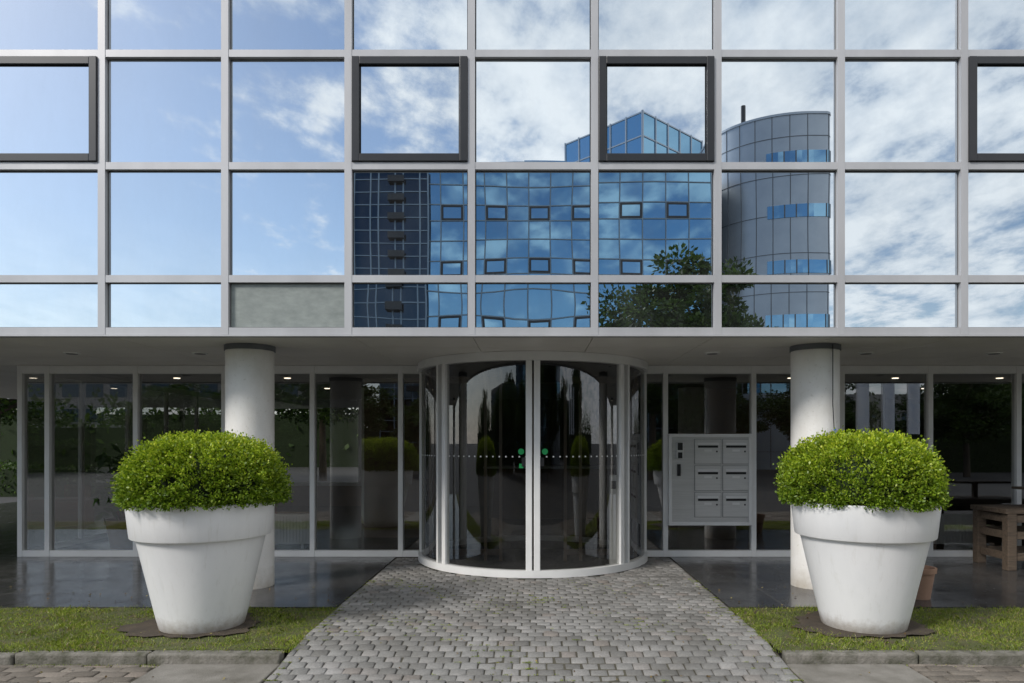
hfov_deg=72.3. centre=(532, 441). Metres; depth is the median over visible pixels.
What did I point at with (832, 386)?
cable
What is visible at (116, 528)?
potted plant
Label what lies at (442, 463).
door stiles
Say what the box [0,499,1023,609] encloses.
terrace tiles
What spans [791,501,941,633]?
planter
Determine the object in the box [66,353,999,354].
soffit downlight lenses
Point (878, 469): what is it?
boxwood bush
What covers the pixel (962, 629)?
lawn
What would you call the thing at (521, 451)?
green stickers
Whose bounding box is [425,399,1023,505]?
interior walls
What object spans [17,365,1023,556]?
storefront frames
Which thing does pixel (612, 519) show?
access control post
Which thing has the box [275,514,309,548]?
radiator
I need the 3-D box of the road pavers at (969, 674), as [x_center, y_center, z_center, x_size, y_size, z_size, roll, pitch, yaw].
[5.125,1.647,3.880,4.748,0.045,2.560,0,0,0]
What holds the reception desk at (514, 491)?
on the interior floor
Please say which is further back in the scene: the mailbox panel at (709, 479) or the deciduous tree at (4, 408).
the deciduous tree at (4, 408)
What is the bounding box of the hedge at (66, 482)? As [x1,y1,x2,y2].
[0,459,119,496]
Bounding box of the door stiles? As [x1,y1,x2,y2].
[419,360,646,570]
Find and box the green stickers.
[518,449,547,467]
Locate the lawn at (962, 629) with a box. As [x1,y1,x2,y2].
[0,605,1023,652]
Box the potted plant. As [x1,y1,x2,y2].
[92,443,132,548]
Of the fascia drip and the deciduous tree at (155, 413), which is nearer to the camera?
the fascia drip
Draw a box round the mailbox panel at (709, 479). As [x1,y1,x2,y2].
[668,434,751,525]
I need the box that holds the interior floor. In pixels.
[57,506,1023,548]
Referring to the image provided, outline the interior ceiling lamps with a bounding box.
[174,378,1002,388]
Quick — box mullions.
[0,0,1023,334]
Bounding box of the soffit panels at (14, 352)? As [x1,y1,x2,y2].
[0,338,1023,408]
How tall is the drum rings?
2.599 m
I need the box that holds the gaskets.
[0,0,1023,326]
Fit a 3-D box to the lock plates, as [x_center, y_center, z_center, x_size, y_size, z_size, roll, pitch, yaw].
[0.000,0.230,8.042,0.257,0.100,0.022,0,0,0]
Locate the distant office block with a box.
[13,405,219,413]
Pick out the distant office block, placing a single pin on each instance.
(211, 410)
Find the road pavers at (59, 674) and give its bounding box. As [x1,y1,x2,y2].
[0,665,157,682]
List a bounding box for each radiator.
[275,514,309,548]
[933,514,972,548]
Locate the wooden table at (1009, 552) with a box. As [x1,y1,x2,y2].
[970,486,1023,570]
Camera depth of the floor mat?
9.38 m
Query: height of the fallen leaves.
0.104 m
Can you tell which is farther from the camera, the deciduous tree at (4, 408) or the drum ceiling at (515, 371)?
the deciduous tree at (4, 408)
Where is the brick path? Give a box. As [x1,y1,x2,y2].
[9,557,1020,682]
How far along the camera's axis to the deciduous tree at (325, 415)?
29.86 m
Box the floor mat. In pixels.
[427,541,638,569]
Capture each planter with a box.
[124,501,274,633]
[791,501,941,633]
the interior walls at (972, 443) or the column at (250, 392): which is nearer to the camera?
the column at (250, 392)
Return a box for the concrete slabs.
[131,664,934,682]
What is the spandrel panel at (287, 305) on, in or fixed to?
attached to the mullions
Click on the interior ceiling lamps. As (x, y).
(788, 378)
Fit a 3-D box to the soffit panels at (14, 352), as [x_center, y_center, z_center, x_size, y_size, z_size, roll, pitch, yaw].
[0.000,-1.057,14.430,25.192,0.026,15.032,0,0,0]
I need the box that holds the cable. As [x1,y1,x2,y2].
[832,344,834,426]
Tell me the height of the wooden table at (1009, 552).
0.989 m
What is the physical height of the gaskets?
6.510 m
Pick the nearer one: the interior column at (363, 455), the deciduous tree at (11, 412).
the interior column at (363, 455)
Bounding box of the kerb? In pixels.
[0,650,1023,665]
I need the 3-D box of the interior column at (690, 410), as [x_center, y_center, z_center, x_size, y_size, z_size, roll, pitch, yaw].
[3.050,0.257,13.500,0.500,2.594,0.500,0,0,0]
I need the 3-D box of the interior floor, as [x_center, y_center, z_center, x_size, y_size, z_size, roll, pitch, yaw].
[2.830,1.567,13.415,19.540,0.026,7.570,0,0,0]
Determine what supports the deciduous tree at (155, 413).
on the ground at (334, 474)
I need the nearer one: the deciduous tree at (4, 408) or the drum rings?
the drum rings
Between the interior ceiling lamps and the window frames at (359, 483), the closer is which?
the interior ceiling lamps
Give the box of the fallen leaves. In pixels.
[10,585,999,682]
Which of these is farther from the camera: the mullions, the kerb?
the mullions
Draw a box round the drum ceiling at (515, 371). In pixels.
[426,361,639,382]
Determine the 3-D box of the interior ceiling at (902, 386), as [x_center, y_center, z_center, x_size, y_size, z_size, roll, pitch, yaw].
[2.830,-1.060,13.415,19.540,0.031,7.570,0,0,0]
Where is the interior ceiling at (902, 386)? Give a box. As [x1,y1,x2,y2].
[88,365,1023,399]
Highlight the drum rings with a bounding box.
[418,351,647,577]
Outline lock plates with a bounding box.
[522,458,543,465]
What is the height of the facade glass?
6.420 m
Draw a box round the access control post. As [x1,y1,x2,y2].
[605,475,616,564]
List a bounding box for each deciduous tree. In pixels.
[0,398,87,425]
[0,400,57,426]
[55,402,190,444]
[275,408,357,480]
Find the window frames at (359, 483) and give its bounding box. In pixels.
[287,399,361,485]
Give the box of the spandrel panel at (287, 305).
[231,284,343,326]
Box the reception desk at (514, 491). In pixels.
[483,465,616,518]
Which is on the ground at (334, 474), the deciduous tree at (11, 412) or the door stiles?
the deciduous tree at (11, 412)
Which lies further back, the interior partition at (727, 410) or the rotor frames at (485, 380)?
the interior partition at (727, 410)
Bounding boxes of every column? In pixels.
[225,348,274,589]
[362,387,363,523]
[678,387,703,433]
[791,348,839,589]
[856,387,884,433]
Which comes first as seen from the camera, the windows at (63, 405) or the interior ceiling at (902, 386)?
the interior ceiling at (902, 386)
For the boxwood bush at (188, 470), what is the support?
on the planter at (200, 568)
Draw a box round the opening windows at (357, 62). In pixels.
[0,56,1023,161]
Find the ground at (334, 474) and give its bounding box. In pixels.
[0,467,847,657]
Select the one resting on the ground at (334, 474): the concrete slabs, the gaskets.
the concrete slabs
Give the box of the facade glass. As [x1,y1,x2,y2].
[0,0,1023,326]
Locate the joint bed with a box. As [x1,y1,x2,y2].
[12,665,1022,681]
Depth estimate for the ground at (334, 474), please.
32.73 m
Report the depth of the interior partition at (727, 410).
11.40 m
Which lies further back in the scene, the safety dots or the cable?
the safety dots
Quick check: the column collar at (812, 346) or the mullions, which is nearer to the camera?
the mullions
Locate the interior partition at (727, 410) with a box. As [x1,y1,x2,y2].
[277,378,790,536]
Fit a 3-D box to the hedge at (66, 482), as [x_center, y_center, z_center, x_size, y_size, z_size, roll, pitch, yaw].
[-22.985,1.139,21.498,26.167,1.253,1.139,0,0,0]
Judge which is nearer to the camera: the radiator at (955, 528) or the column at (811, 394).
the column at (811, 394)
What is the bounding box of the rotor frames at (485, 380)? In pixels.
[429,370,636,560]
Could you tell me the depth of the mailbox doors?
9.48 m
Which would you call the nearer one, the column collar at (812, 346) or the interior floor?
the column collar at (812, 346)
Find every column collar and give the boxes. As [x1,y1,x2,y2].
[224,343,275,352]
[789,343,840,352]
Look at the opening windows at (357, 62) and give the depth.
6.79 m
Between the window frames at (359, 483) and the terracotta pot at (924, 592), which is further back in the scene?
the window frames at (359, 483)
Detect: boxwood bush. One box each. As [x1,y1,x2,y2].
[107,428,293,511]
[773,425,953,512]
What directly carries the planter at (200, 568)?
on the lawn at (962, 629)
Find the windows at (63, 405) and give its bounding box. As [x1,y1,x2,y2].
[33,405,121,413]
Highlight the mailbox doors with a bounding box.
[695,439,748,516]
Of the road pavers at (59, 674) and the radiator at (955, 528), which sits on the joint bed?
the road pavers at (59, 674)
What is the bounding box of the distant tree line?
[0,405,357,466]
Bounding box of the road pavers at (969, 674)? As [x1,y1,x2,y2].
[907,664,1023,682]
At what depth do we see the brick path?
5.68 m
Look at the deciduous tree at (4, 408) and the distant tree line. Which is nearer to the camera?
the deciduous tree at (4, 408)
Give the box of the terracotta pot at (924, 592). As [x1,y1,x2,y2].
[916,565,936,599]
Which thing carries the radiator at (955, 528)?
on the interior floor
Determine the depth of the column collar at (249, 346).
7.40 m
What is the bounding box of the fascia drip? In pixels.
[0,335,1023,337]
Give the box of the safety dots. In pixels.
[421,454,644,456]

